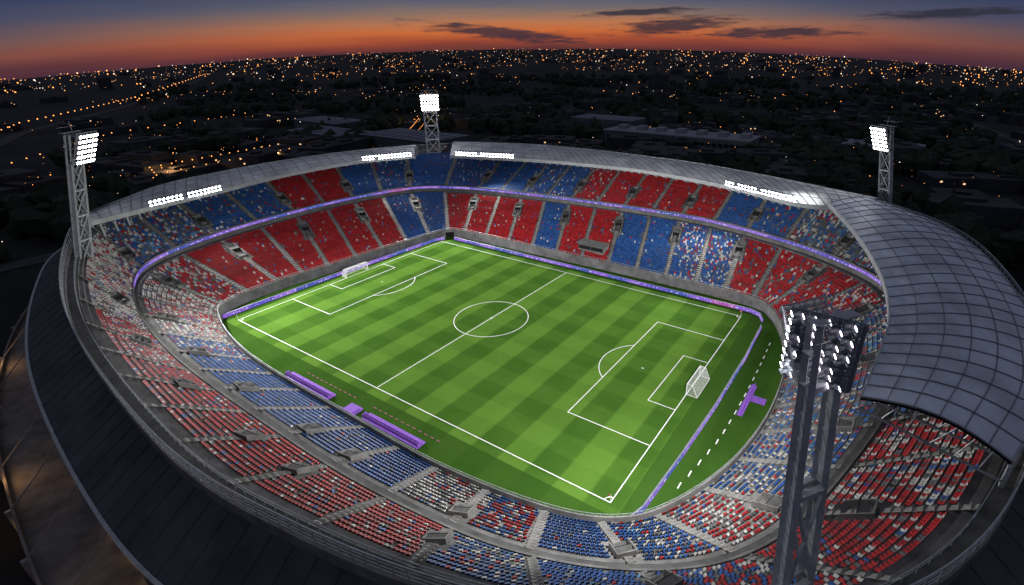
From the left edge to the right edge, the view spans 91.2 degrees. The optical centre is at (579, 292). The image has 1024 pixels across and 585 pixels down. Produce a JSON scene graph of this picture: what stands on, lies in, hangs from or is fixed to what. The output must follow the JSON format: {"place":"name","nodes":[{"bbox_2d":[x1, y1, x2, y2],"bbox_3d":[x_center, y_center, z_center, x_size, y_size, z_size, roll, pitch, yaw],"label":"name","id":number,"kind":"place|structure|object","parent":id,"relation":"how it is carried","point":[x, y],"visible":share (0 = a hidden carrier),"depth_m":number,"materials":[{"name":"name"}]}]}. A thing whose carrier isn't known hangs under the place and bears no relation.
{"place":"outdoors","nodes":[
{"label":"outdoors","id":0,"kind":"place"},
{"bbox_2d":[0,49,1023,584],"bbox_3d":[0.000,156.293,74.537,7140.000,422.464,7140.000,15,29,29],"label":"ground","id":1,"kind":"structure","parent":0,"point":[84,93],"depth_m":930.80,"materials":[{"name":"black"}]},
{"bbox_2d":[56,121,98,308],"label":"floodlight tower","id":2,"kind":"structure","parent":1,"relation":"on","point":[76,223],"depth_m":106.17,"materials":[{"name":"metal"}]},
{"bbox_2d":[220,157,234,169],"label":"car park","id":3,"kind":"structure","parent":1,"relation":"on","point":[222,160],"depth_m":313.93,"materials":[{"name":"grey asphalt"}]},
{"bbox_2d":[292,116,366,128],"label":"warehouse","id":4,"kind":"structure","parent":1,"relation":"on","point":[311,121],"depth_m":428.18,"materials":[{"name":"grey"}]},
{"bbox_2d":[286,126,372,137],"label":"warehouse","id":5,"kind":"structure","parent":1,"relation":"on","point":[339,131],"depth_m":370.24,"materials":[{"name":"grey"}]},
{"bbox_2d":[359,128,468,149],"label":"warehouse","id":6,"kind":"structure","parent":1,"relation":"on","point":[388,137],"depth_m":340.69,"materials":[{"name":"grey"}]},
{"bbox_2d":[419,87,440,152],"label":"floodlight tower","id":7,"kind":"structure","parent":1,"relation":"on","point":[435,106],"depth_m":201.96,"materials":[{"name":"metal"}]},
{"bbox_2d":[226,239,750,515],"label":"football pitch","id":8,"kind":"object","parent":1,"relation":"on","point":[522,391],"visible":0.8,"depth_m":110.34,"materials":[{"name":"green plant"}]},
{"bbox_2d":[342,262,368,277],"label":"football goal","id":9,"kind":"object","parent":8,"relation":"on","point":[345,273],"visible":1,"depth_m":148.64,"materials":[{"name":"white paint"}]},
{"bbox_2d":[239,241,740,502],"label":"pitch markings","id":10,"kind":"object","parent":8,"relation":"on","point":[513,331],"visible":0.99,"depth_m":105.65,"materials":[{"name":"white paint"}]},
{"bbox_2d":[686,365,709,397],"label":"football goal","id":11,"kind":"object","parent":8,"relation":"on","point":[699,372],"visible":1,"depth_m":97.31,"materials":[{"name":"white paint"}]},
{"bbox_2d":[222,237,782,515],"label":"grass apron","id":12,"kind":"object","parent":1,"relation":"on","point":[475,462],"depth_m":90.17,"materials":[{"name":"green plant"}]},
{"bbox_2d":[285,370,335,399],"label":"team bench","id":13,"kind":"object","parent":12,"relation":"on","point":[314,387],"visible":1,"depth_m":97.69,"materials":[{"name":"purple plastic"}]},
{"bbox_2d":[222,237,444,317],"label":"advertising board","id":14,"kind":"object","parent":12,"relation":"on","point":[247,307],"visible":0.82,"depth_m":142.50,"materials":[{"name":"purple"}]},
{"bbox_2d":[340,403,362,415],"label":"officials platform","id":15,"kind":"structure","parent":12,"relation":"on","point":[353,408],"depth_m":91.44,"materials":[{"name":"purple"}]},
{"bbox_2d":[308,373,439,441],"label":"technical area markings","id":16,"kind":"object","parent":12,"relation":"on","point":[375,408],"visible":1,"depth_m":91.61,"materials":[{"name":"white paint"}]},
{"bbox_2d":[361,411,425,448],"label":"team bench","id":17,"kind":"object","parent":12,"relation":"on","point":[411,440],"visible":1,"depth_m":86.03,"materials":[{"name":"purple plastic"}]},
{"bbox_2d":[454,237,762,321],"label":"advertising board","id":18,"kind":"object","parent":12,"relation":"on","point":[755,312],"visible":1,"depth_m":144.04,"materials":[{"name":"purple"}]},
{"bbox_2d":[631,325,761,514],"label":"advertising board","id":19,"kind":"object","parent":12,"relation":"on","point":[644,506],"visible":0.83,"depth_m":83.61,"materials":[{"name":"purple plastic"}]},
{"bbox_2d":[677,343,769,487],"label":"apron dashes","id":20,"kind":"object","parent":12,"relation":"on","point":[728,423],"visible":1,"depth_m":87.03,"materials":[{"name":"white paint"}]},
{"bbox_2d":[737,383,766,415],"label":"substitutes bench","id":21,"kind":"object","parent":12,"relation":"on","point":[750,396],"visible":1,"depth_m":93.99,"materials":[{"name":"purple plastic"}]},
{"bbox_2d":[2,48,1019,241],"bbox_3d":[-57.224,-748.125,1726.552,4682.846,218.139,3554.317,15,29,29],"label":"city window lights","id":22,"kind":"object","parent":1,"relation":"on","point":[510,59],"visible":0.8,"depth_m":1795.72,"materials":[{"name":"orange"}]},
{"bbox_2d":[1,48,1021,177],"bbox_3d":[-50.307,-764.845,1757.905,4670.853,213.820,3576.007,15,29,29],"label":"city street lights","id":23,"kind":"object","parent":1,"relation":"on","point":[464,64],"visible":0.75,"depth_m":1286.02,"materials":[{"name":"orange"}]},
{"bbox_2d":[0,141,1023,584],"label":"football stadium","id":24,"kind":"object","parent":1,"relation":"on","point":[200,457],"visible":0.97,"depth_m":72.10,"materials":[{"name":"concrete"}]},
{"bbox_2d":[0,71,1023,271],"bbox_3d":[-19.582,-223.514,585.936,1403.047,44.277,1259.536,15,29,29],"label":"forest","id":25,"kind":"object","parent":1,"relation":"on","point":[42,211],"visible":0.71,"depth_m":387.93,"materials":[{"name":"black plant"}]},
{"bbox_2d":[0,53,1023,228],"bbox_3d":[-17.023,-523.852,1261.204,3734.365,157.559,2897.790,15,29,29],"label":"city buildings","id":26,"kind":"structure","parent":1,"relation":"on","point":[941,181],"depth_m":344.12,"materials":[{"name":"brown"}]},
{"bbox_2d":[571,114,645,130],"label":"warehouse","id":27,"kind":"structure","parent":1,"relation":"on","point":[606,121],"depth_m":436.53,"materials":[{"name":"grey"}]},
{"bbox_2d":[603,124,761,148],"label":"exhibition hall","id":28,"kind":"structure","parent":1,"relation":"on","point":[702,138],"depth_m":336.99,"materials":[{"name":"grey"}]},
{"bbox_2d":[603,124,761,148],"bbox_3d":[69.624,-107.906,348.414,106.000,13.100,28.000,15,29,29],"label":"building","id":29,"kind":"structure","parent":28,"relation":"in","point":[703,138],"depth_m":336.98,"materials":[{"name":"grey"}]},
{"bbox_2d":[771,288,868,584],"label":"floodlight tower","id":30,"kind":"structure","parent":1,"relation":"on","point":[811,374],"depth_m":37.44,"materials":[{"name":"metal"}]},
{"bbox_2d":[840,139,925,153],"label":"warehouse","id":31,"kind":"structure","parent":1,"relation":"on","point":[849,142],"depth_m":317.76,"materials":[{"name":"grey"}]},
{"bbox_2d":[870,119,897,203],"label":"floodlight tower","id":32,"kind":"structure","parent":1,"relation":"on","point":[889,170],"depth_m":133.21,"materials":[{"name":"metal"}]},
{"bbox_2d":[0,77,1023,271],"bbox_3d":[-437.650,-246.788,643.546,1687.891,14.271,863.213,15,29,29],"label":"roads","id":33,"kind":"structure","parent":0,"point":[26,261],"depth_m":409.60,"materials":[{"name":"grey asphalt"}]},
{"bbox_2d":[0,0,1023,80],"label":"sky","id":34,"kind":"structure","parent":0,"point":[39,38],"materials":[{"name":"orange"}]}
]}

